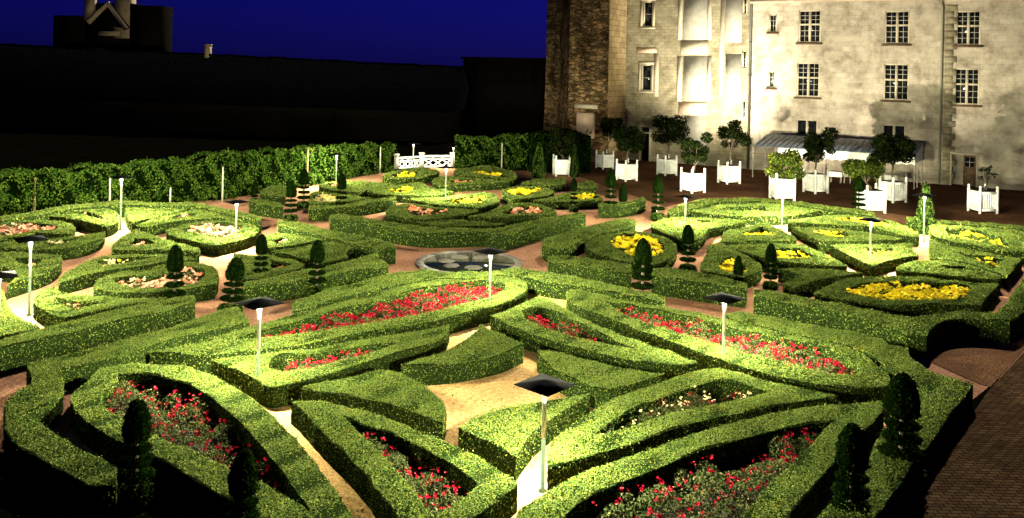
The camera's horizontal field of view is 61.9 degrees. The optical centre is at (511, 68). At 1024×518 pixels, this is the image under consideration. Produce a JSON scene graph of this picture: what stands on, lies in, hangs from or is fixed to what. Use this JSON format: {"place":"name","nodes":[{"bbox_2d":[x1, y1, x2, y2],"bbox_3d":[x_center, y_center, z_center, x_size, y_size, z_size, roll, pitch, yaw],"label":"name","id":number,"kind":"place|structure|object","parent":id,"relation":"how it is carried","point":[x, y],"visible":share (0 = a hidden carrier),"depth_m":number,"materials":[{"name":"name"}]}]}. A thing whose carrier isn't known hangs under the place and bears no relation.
{"place":"outdoors","nodes":[
{"label":"outdoors","id":0,"kind":"place"},
{"bbox_2d":[53,0,172,51],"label":"manor house","id":1,"kind":"structure","parent":0,"point":[124,24],"depth_m":95.01,"materials":[{"name":"stone"}]},
{"bbox_2d":[0,0,546,65],"label":"sky","id":2,"kind":"structure","parent":0,"point":[422,32],"materials":[{"name":"blue"}]},
{"bbox_2d":[0,127,996,517],"bbox_3d":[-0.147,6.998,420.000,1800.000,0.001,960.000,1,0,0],"label":"ground","id":3,"kind":"structure","parent":0,"point":[32,149],"depth_m":65.20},
{"bbox_2d":[116,397,156,510],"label":"topiary","id":4,"kind":"object","parent":3,"relation":"on","point":[136,490],"visible":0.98,"depth_m":13.37,"materials":[{"name":"green plant"}]},
{"bbox_2d":[0,43,473,142],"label":"outbuilding","id":5,"kind":"structure","parent":3,"relation":"on","point":[207,91],"depth_m":83.94,"materials":[{"name":"stone"}]},
{"bbox_2d":[222,449,260,517],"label":"topiary","id":6,"kind":"object","parent":3,"relation":"on","point":[242,479],"visible":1,"depth_m":11.88,"materials":[{"name":"green plant"}]},
{"bbox_2d":[543,0,626,161],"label":"stone tower","id":7,"kind":"structure","parent":3,"relation":"on","point":[585,65],"depth_m":65.97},
{"bbox_2d":[630,238,654,293],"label":"topiary","id":8,"kind":"object","parent":3,"relation":"on","point":[642,253],"visible":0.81,"depth_m":25.52,"materials":[{"name":"green plant"}]},
{"bbox_2d":[828,422,873,515],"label":"topiary","id":9,"kind":"object","parent":3,"relation":"on","point":[852,453],"visible":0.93,"depth_m":12.84,"materials":[{"name":"green plant"}]},
{"bbox_2d":[876,371,929,490],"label":"topiary","id":10,"kind":"object","parent":3,"relation":"on","point":[902,404],"visible":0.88,"depth_m":14.59,"materials":[{"name":"green plant"}]},
{"bbox_2d":[460,57,545,134],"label":"gallery building","id":11,"kind":"structure","parent":0,"point":[507,94],"depth_m":91.06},
{"bbox_2d":[0,167,1023,469],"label":"garden path","id":12,"kind":"structure","parent":0,"point":[526,255],"depth_m":30.38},
{"bbox_2d":[0,289,40,340],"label":"box hedge","id":13,"kind":"object","parent":12,"relation":"on","point":[11,324],"visible":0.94,"depth_m":21.15,"materials":[{"name":"green plant"}]},
{"bbox_2d":[0,250,62,299],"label":"box hedge","id":14,"kind":"object","parent":12,"relation":"on","point":[46,269],"visible":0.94,"depth_m":26.75,"materials":[{"name":"green plant"}]},
{"bbox_2d":[0,219,75,243],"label":"box hedge","id":15,"kind":"object","parent":12,"relation":"on","point":[62,229],"visible":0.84,"depth_m":32.62,"materials":[{"name":"green plant"}]},
{"bbox_2d":[0,232,105,259],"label":"box hedge","id":16,"kind":"object","parent":12,"relation":"on","point":[78,246],"visible":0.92,"depth_m":30.20,"materials":[{"name":"green plant"}]},
{"bbox_2d":[49,208,118,236],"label":"box hedge","id":17,"kind":"object","parent":12,"relation":"on","point":[107,222],"visible":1,"depth_m":35.23,"materials":[{"name":"green plant"}]},
{"bbox_2d":[30,286,166,326],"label":"box hedge","id":18,"kind":"object","parent":12,"relation":"on","point":[50,305],"visible":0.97,"depth_m":22.94,"materials":[{"name":"green plant"}]},
{"bbox_2d":[0,295,197,375],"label":"box hedge","id":19,"kind":"object","parent":12,"relation":"on","point":[18,352],"visible":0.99,"depth_m":20.60,"materials":[{"name":"green plant"}]},
{"bbox_2d":[56,253,197,293],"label":"box hedge","id":20,"kind":"object","parent":12,"relation":"on","point":[87,274],"visible":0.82,"depth_m":27.09,"materials":[{"name":"green plant"}]},
{"bbox_2d":[0,199,261,233],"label":"box hedge","id":21,"kind":"object","parent":12,"relation":"on","point":[244,217],"visible":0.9,"depth_m":37.14,"materials":[{"name":"green plant"}]},
{"bbox_2d":[111,229,200,261],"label":"box hedge","id":22,"kind":"object","parent":12,"relation":"on","point":[123,244],"visible":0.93,"depth_m":30.25,"materials":[{"name":"green plant"}]},
{"bbox_2d":[93,261,219,301],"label":"box hedge","id":23,"kind":"object","parent":12,"relation":"on","point":[205,287],"visible":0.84,"depth_m":25.22,"materials":[{"name":"green plant"}]},
{"bbox_2d":[124,207,188,231],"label":"box hedge","id":24,"kind":"object","parent":12,"relation":"on","point":[134,217],"visible":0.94,"depth_m":36.69,"materials":[{"name":"green plant"}]},
{"bbox_2d":[162,244,185,297],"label":"topiary","id":25,"kind":"object","parent":12,"relation":"on","point":[175,262],"visible":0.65,"depth_m":23.75,"materials":[{"name":"green plant"}]},
{"bbox_2d":[135,209,240,235],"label":"box hedge","id":26,"kind":"object","parent":12,"relation":"on","point":[161,224],"visible":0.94,"depth_m":35.59,"materials":[{"name":"green plant"}]},
{"bbox_2d":[0,141,397,215],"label":"vine hedge","id":27,"kind":"object","parent":12,"relation":"on","point":[188,180],"visible":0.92,"depth_m":42.66,"materials":[{"name":"green plant"}]},
{"bbox_2d":[165,220,258,255],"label":"box hedge","id":28,"kind":"object","parent":12,"relation":"on","point":[247,235],"visible":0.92,"depth_m":32.10,"materials":[{"name":"green plant"}]},
{"bbox_2d":[216,257,245,312],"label":"topiary","id":29,"kind":"object","parent":12,"relation":"on","point":[234,272],"visible":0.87,"depth_m":23.65,"materials":[{"name":"green plant"}]},
{"bbox_2d":[233,253,304,281],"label":"box hedge","id":30,"kind":"object","parent":12,"relation":"on","point":[274,263],"visible":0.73,"depth_m":27.73,"materials":[{"name":"green plant"}]},
{"bbox_2d":[271,242,353,269],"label":"box hedge","id":31,"kind":"object","parent":12,"relation":"on","point":[335,253],"visible":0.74,"depth_m":29.80,"materials":[{"name":"green plant"}]},
{"bbox_2d":[240,253,388,300],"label":"box hedge","id":32,"kind":"object","parent":12,"relation":"on","point":[293,285],"visible":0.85,"depth_m":26.17,"materials":[{"name":"green plant"}]},
{"bbox_2d":[307,240,326,296],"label":"topiary","id":33,"kind":"object","parent":12,"relation":"on","point":[317,254],"visible":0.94,"depth_m":25.71,"materials":[{"name":"green plant"}]},
{"bbox_2d":[276,220,396,263],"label":"box hedge","id":34,"kind":"object","parent":12,"relation":"on","point":[362,245],"visible":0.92,"depth_m":31.63,"materials":[{"name":"green plant"}]},
{"bbox_2d":[307,196,396,221],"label":"box hedge","id":35,"kind":"object","parent":12,"relation":"on","point":[322,213],"visible":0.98,"depth_m":39.24,"materials":[{"name":"green plant"}]},
{"bbox_2d":[366,181,454,202],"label":"box hedge","id":36,"kind":"object","parent":12,"relation":"on","point":[420,189],"visible":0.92,"depth_m":44.65,"materials":[{"name":"green plant"}]},
{"bbox_2d":[386,203,478,224],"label":"box hedge","id":37,"kind":"object","parent":12,"relation":"on","point":[399,213],"visible":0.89,"depth_m":38.26,"materials":[{"name":"green plant"}]},
{"bbox_2d":[409,191,499,213],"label":"box hedge","id":38,"kind":"object","parent":12,"relation":"on","point":[489,202],"visible":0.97,"depth_m":41.83,"materials":[{"name":"green plant"}]},
{"bbox_2d":[328,212,585,249],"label":"box hedge","id":39,"kind":"object","parent":12,"relation":"on","point":[511,236],"visible":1,"depth_m":33.85,"materials":[{"name":"green plant"}]},
{"bbox_2d":[416,250,522,272],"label":"round pool","id":40,"kind":"structure","parent":12,"relation":"on","point":[454,261],"depth_m":30.46,"materials":[{"name":"liquid"}]},
{"bbox_2d":[432,176,510,191],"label":"box hedge","id":41,"kind":"object","parent":12,"relation":"on","point":[480,184],"visible":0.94,"depth_m":48.89,"materials":[{"name":"green plant"}]},
{"bbox_2d":[454,133,529,170],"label":"vine hedge","id":42,"kind":"object","parent":12,"relation":"on","point":[474,151],"visible":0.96,"depth_m":58.94,"materials":[{"name":"green plant"}]},
{"bbox_2d":[468,202,556,225],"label":"box hedge","id":43,"kind":"object","parent":12,"relation":"on","point":[498,214],"visible":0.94,"depth_m":38.62,"materials":[{"name":"green plant"}]},
{"bbox_2d":[528,127,591,172],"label":"yew hedge","id":44,"kind":"object","parent":12,"relation":"on","point":[583,143],"visible":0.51,"depth_m":57.84,"materials":[{"name":"green plant"}]},
{"bbox_2d":[545,127,577,175],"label":"potted tree","id":45,"kind":"object","parent":12,"relation":"on","point":[560,166],"visible":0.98,"depth_m":55.97,"materials":[{"name":"green plant"}]},
{"bbox_2d":[533,191,602,208],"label":"box hedge","id":46,"kind":"object","parent":12,"relation":"on","point":[561,201],"visible":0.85,"depth_m":43.13,"materials":[{"name":"green plant"}]},
{"bbox_2d":[541,217,636,261],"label":"box hedge","id":47,"kind":"object","parent":12,"relation":"on","point":[570,243],"visible":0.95,"depth_m":33.03,"materials":[{"name":"green plant"}]},
{"bbox_2d":[547,255,632,287],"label":"box hedge","id":48,"kind":"object","parent":12,"relation":"on","point":[617,273],"visible":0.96,"depth_m":27.92,"materials":[{"name":"green plant"}]},
{"bbox_2d":[598,197,646,217],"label":"box hedge","id":49,"kind":"object","parent":12,"relation":"on","point":[627,208],"visible":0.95,"depth_m":40.92,"materials":[{"name":"green plant"}]},
{"bbox_2d":[584,230,676,274],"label":"box hedge","id":50,"kind":"object","parent":12,"relation":"on","point":[601,248],"visible":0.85,"depth_m":31.24,"materials":[{"name":"green plant"}]},
{"bbox_2d":[651,217,746,250],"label":"box hedge","id":51,"kind":"object","parent":12,"relation":"on","point":[704,229],"visible":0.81,"depth_m":36.29,"materials":[{"name":"green plant"}]},
{"bbox_2d":[651,266,747,307],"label":"box hedge","id":52,"kind":"object","parent":12,"relation":"on","point":[681,283],"visible":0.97,"depth_m":26.32,"materials":[{"name":"green plant"}]},
{"bbox_2d":[700,242,762,287],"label":"box hedge","id":53,"kind":"object","parent":12,"relation":"on","point":[716,255],"visible":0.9,"depth_m":29.35,"materials":[{"name":"green plant"}]},
{"bbox_2d":[692,202,821,224],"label":"box hedge","id":54,"kind":"object","parent":12,"relation":"on","point":[768,214],"visible":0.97,"depth_m":40.41,"materials":[{"name":"green plant"}]},
{"bbox_2d":[719,222,796,245],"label":"box hedge","id":55,"kind":"object","parent":12,"relation":"on","point":[734,237],"visible":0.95,"depth_m":34.41,"materials":[{"name":"green plant"}]},
{"bbox_2d":[667,197,874,217],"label":"box hedge","id":56,"kind":"object","parent":12,"relation":"on","point":[678,211],"visible":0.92,"depth_m":41.95,"materials":[{"name":"green plant"}]},
{"bbox_2d":[722,242,846,271],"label":"box hedge","id":57,"kind":"object","parent":12,"relation":"on","point":[816,260],"visible":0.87,"depth_m":30.71,"materials":[{"name":"green plant"}]},
{"bbox_2d":[778,267,862,296],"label":"box hedge","id":58,"kind":"object","parent":12,"relation":"on","point":[802,282],"visible":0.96,"depth_m":27.91,"materials":[{"name":"green plant"}]},
{"bbox_2d":[791,226,902,251],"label":"box hedge","id":59,"kind":"object","parent":12,"relation":"on","point":[810,237],"visible":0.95,"depth_m":34.77,"materials":[{"name":"green plant"}]},
{"bbox_2d":[787,215,919,246],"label":"box hedge","id":60,"kind":"object","parent":12,"relation":"on","point":[905,233],"visible":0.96,"depth_m":37.73,"materials":[{"name":"green plant"}]},
{"bbox_2d":[830,242,918,276],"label":"box hedge","id":61,"kind":"object","parent":12,"relation":"on","point":[854,256],"visible":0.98,"depth_m":31.36,"materials":[{"name":"green plant"}]},
{"bbox_2d":[752,278,1023,358],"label":"box hedge","id":62,"kind":"object","parent":12,"relation":"on","point":[921,337],"visible":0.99,"depth_m":22.79,"materials":[{"name":"green plant"}]},
{"bbox_2d":[814,274,999,318],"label":"box hedge","id":63,"kind":"object","parent":12,"relation":"on","point":[981,297],"visible":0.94,"depth_m":25.50,"materials":[{"name":"green plant"}]},
{"bbox_2d":[846,280,970,300],"bbox_3d":[12.363,6.988,26.318,4.405,0.523,2.375,1,0,0],"label":"flower bed","id":64,"kind":"object","parent":12,"relation":"on","point":[909,292],"visible":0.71,"depth_m":26.36,"materials":[{"name":"plant"}]},
{"bbox_2d":[895,258,1001,292],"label":"box hedge","id":65,"kind":"object","parent":12,"relation":"on","point":[946,269],"visible":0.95,"depth_m":28.93,"materials":[{"name":"green plant"}]},
{"bbox_2d":[927,239,1022,288],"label":"box hedge","id":66,"kind":"object","parent":12,"relation":"on","point":[1007,269],"visible":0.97,"depth_m":31.23,"materials":[{"name":"green plant"}]},
{"bbox_2d":[928,223,1023,263],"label":"box hedge","id":67,"kind":"object","parent":12,"relation":"on","point":[1012,240],"visible":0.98,"depth_m":35.08,"materials":[{"name":"green plant"}]},
{"bbox_2d":[248,293,890,517],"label":"sand path","id":68,"kind":"structure","parent":0,"point":[462,408],"depth_m":17.53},
{"bbox_2d":[0,304,249,517],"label":"box hedge","id":69,"kind":"object","parent":68,"relation":"on","point":[38,454],"visible":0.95,"depth_m":15.81,"materials":[{"name":"green plant"}]},
{"bbox_2d":[105,380,286,495],"bbox_3d":[-5.471,6.635,15.261,7.572,0.480,1.725,1,0,41],"label":"flower bed","id":70,"kind":"object","parent":68,"relation":"on","point":[178,423],"visible":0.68,"depth_m":15.97,"materials":[{"name":"plant"}]},
{"bbox_2d":[67,362,354,517],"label":"box hedge","id":71,"kind":"object","parent":68,"relation":"on","point":[194,480],"visible":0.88,"depth_m":14.73,"materials":[{"name":"green plant"}]},
{"bbox_2d":[210,324,449,407],"bbox_3d":[-3.555,6.656,19.324,5.871,0.578,2.307,1,0,-30],"label":"box hedge","id":72,"kind":"object","parent":68,"relation":"on","point":[272,385],"visible":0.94,"depth_m":18.95,"materials":[{"name":"green plant"}]},
{"bbox_2d":[149,274,527,373],"bbox_3d":[-3.406,6.660,22.574,3.569,0.579,11.157,1,0,38],"label":"box hedge","id":73,"kind":"object","parent":68,"relation":"on","point":[200,355],"visible":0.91,"depth_m":21.85,"materials":[{"name":"green plant"}]},
{"bbox_2d":[265,282,500,337],"bbox_3d":[-3.272,6.659,22.989,2.062,0.524,8.636,1,0,40],"label":"flower bed","id":74,"kind":"object","parent":73,"relation":"in","point":[453,297],"visible":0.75,"depth_m":23.81,"materials":[{"name":"plant"}]},
{"bbox_2d":[301,369,448,441],"bbox_3d":[-2.370,6.687,17.294,3.385,0.558,1.860,1,0,26],"label":"box hedge","id":75,"kind":"object","parent":68,"relation":"on","point":[401,398],"visible":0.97,"depth_m":16.96,"materials":[{"name":"green plant"}]},
{"bbox_2d":[289,400,518,517],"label":"box hedge","id":76,"kind":"object","parent":68,"relation":"on","point":[334,436],"visible":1,"depth_m":14.27,"materials":[{"name":"green plant"}]},
{"bbox_2d":[363,432,468,517],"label":"flower bed","id":77,"kind":"object","parent":68,"relation":"on","point":[444,496],"visible":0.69,"depth_m":13.95,"materials":[{"name":"plant"}]},
{"bbox_2d":[401,324,523,385],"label":"box hedge","id":78,"kind":"object","parent":68,"relation":"on","point":[482,352],"visible":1,"depth_m":19.36,"materials":[{"name":"green plant"}]},
{"bbox_2d":[291,267,665,314],"bbox_3d":[-1.050,6.681,25.571,10.638,0.643,4.507,1,0,-9],"label":"box hedge","id":79,"kind":"object","parent":68,"relation":"on","point":[547,284],"visible":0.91,"depth_m":25.85,"materials":[{"name":"green plant"}]},
{"bbox_2d":[458,391,589,480],"bbox_3d":[0.176,6.731,16.172,1.519,0.576,3.199,1,0,28],"label":"box hedge","id":80,"kind":"object","parent":68,"relation":"on","point":[506,440],"visible":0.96,"depth_m":15.56,"materials":[{"name":"green plant"}]},
{"bbox_2d":[514,373,574,492],"bbox_3d":[0.523,6.088,14.153,0.720,1.849,0.720,1,0,42],"label":"garden lamp","id":81,"kind":"object","parent":68,"relation":"on","point":[544,386],"visible":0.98,"depth_m":14.12,"materials":[{"name":"metal"}]},
{"bbox_2d":[490,296,697,380],"bbox_3d":[1.579,6.755,21.312,2.343,0.597,6.364,1,0,-33],"label":"box hedge","id":82,"kind":"object","parent":68,"relation":"on","point":[617,350],"visible":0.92,"depth_m":20.82,"materials":[{"name":"green plant"}]},
{"bbox_2d":[537,350,664,408],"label":"box hedge","id":83,"kind":"object","parent":68,"relation":"on","point":[600,383],"visible":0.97,"depth_m":18.36,"materials":[{"name":"green plant"}]},
{"bbox_2d":[607,385,756,432],"bbox_3d":[3.144,6.810,16.872,4.489,0.491,1.096,1,0,-30],"label":"flower bed","id":84,"kind":"object","parent":68,"relation":"on","point":[683,407],"visible":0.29,"depth_m":17.18,"materials":[{"name":"plant"}]},
{"bbox_2d":[545,367,836,491],"bbox_3d":[3.033,6.788,16.745,6.953,0.589,2.438,1,0,-29],"label":"box hedge","id":85,"kind":"object","parent":68,"relation":"on","point":[584,443],"visible":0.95,"depth_m":16.38,"materials":[{"name":"green plant"}]},
{"bbox_2d":[516,400,884,517],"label":"box hedge","id":86,"kind":"object","parent":68,"relation":"on","point":[801,485],"visible":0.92,"depth_m":14.43,"materials":[{"name":"green plant"}]},
{"bbox_2d":[591,428,818,517],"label":"flower bed","id":87,"kind":"object","parent":68,"relation":"on","point":[742,485],"visible":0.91,"depth_m":13.84,"materials":[{"name":"plant"}]},
{"bbox_2d":[566,288,890,406],"bbox_3d":[4.689,6.825,21.550,9.652,0.586,3.220,1,0,42],"label":"box hedge","id":88,"kind":"object","parent":68,"relation":"on","point":[868,381],"visible":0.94,"depth_m":20.62,"materials":[{"name":"green plant"}]},
{"bbox_2d":[619,306,854,375],"bbox_3d":[5.212,6.843,21.566,7.441,0.511,1.949,1,0,43],"label":"flower bed","id":89,"kind":"object","parent":68,"relation":"on","point":[823,365],"visible":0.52,"depth_m":20.85,"materials":[{"name":"plant"}]},
{"bbox_2d":[726,310,974,517],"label":"box hedge","id":90,"kind":"object","parent":68,"relation":"on","point":[946,403],"visible":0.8,"depth_m":17.16,"materials":[{"name":"green plant"}]},
{"bbox_2d":[579,160,1023,225],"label":"gravel terrace","id":91,"kind":"structure","parent":0,"point":[949,202],"depth_m":50.37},
{"bbox_2d":[612,125,645,181],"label":"potted tree","id":92,"kind":"object","parent":91,"relation":"on","point":[626,170],"visible":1,"depth_m":54.10,"materials":[{"name":"green plant"}]},
{"bbox_2d":[650,113,689,175],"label":"potted tree","id":93,"kind":"object","parent":91,"relation":"on","point":[668,164],"visible":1,"depth_m":57.52,"materials":[{"name":"green plant"}]},
{"bbox_2d":[625,0,749,168],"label":"chateau wing","id":94,"kind":"structure","parent":91,"relation":"on","point":[688,60],"depth_m":64.89,"materials":[{"name":"stone"}]},
{"bbox_2d":[679,132,712,193],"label":"potted tree","id":95,"kind":"object","parent":91,"relation":"on","point":[692,180],"visible":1,"depth_m":49.62,"materials":[{"name":"green plant"}]},
{"bbox_2d":[716,119,752,183],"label":"potted tree","id":96,"kind":"object","parent":91,"relation":"on","point":[727,172],"visible":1,"depth_m":53.89,"materials":[{"name":"green plant"}]},
{"bbox_2d":[764,148,805,200],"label":"potted tree","id":97,"kind":"object","parent":91,"relation":"on","point":[782,185],"visible":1,"depth_m":47.07,"materials":[{"name":"green plant"}]},
{"bbox_2d":[802,127,839,193],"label":"potted tree","id":98,"kind":"object","parent":91,"relation":"on","point":[815,146],"visible":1,"depth_m":50.28,"materials":[{"name":"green plant"}]},
{"bbox_2d":[752,134,923,188],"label":"awning","id":99,"kind":"object","parent":91,"relation":"on","point":[851,148],"visible":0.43,"depth_m":56.17,"materials":[{"name":"fabric"}]},
{"bbox_2d":[840,156,886,213],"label":"potted tree","id":100,"kind":"object","parent":91,"relation":"on","point":[875,197],"visible":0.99,"depth_m":43.53,"materials":[{"name":"green plant"}]},
{"bbox_2d":[869,133,916,202],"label":"potted tree","id":101,"kind":"object","parent":91,"relation":"on","point":[891,151],"visible":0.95,"depth_m":47.33,"materials":[{"name":"green plant"}]},
{"bbox_2d":[967,165,998,213],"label":"potted tree","id":102,"kind":"object","parent":91,"relation":"on","point":[980,200],"visible":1,"depth_m":44.13,"materials":[{"name":"green plant"}]},
{"bbox_2d":[747,0,1023,190],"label":"chateau wing","id":103,"kind":"structure","parent":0,"point":[942,81],"depth_m":57.24,"materials":[{"name":"stone"}]},
{"bbox_2d":[794,62,820,98],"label":"window","id":104,"kind":"structure","parent":103,"relation":"in","point":[808,74],"depth_m":60.39,"materials":[{"name":"glass"}]},
{"bbox_2d":[796,10,822,44],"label":"window","id":105,"kind":"structure","parent":103,"relation":"in","point":[809,20],"depth_m":60.37,"materials":[{"name":"glass"}]},
{"bbox_2d":[880,64,910,102],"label":"window","id":106,"kind":"structure","parent":103,"relation":"in","point":[896,76],"depth_m":57.43,"materials":[{"name":"glass"}]},
{"bbox_2d":[882,11,911,45],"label":"window","id":107,"kind":"structure","parent":103,"relation":"in","point":[897,23],"depth_m":57.43,"materials":[{"name":"glass"}]},
{"bbox_2d":[951,68,981,107],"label":"window","id":108,"kind":"structure","parent":103,"relation":"in","point":[966,91],"depth_m":55.24,"materials":[{"name":"glass"}]},
{"bbox_2d":[953,11,982,46],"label":"window","id":109,"kind":"structure","parent":103,"relation":"in","point":[968,28],"depth_m":55.23,"materials":[{"name":"glass"}]},
{"bbox_2d":[901,353,1023,517],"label":"brick pavement","id":110,"kind":"structure","parent":0,"point":[977,471],"depth_m":15.37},
{"bbox_2d":[927,332,1023,386],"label":"gravel path","id":111,"kind":"structure","parent":0,"point":[987,363],"depth_m":21.38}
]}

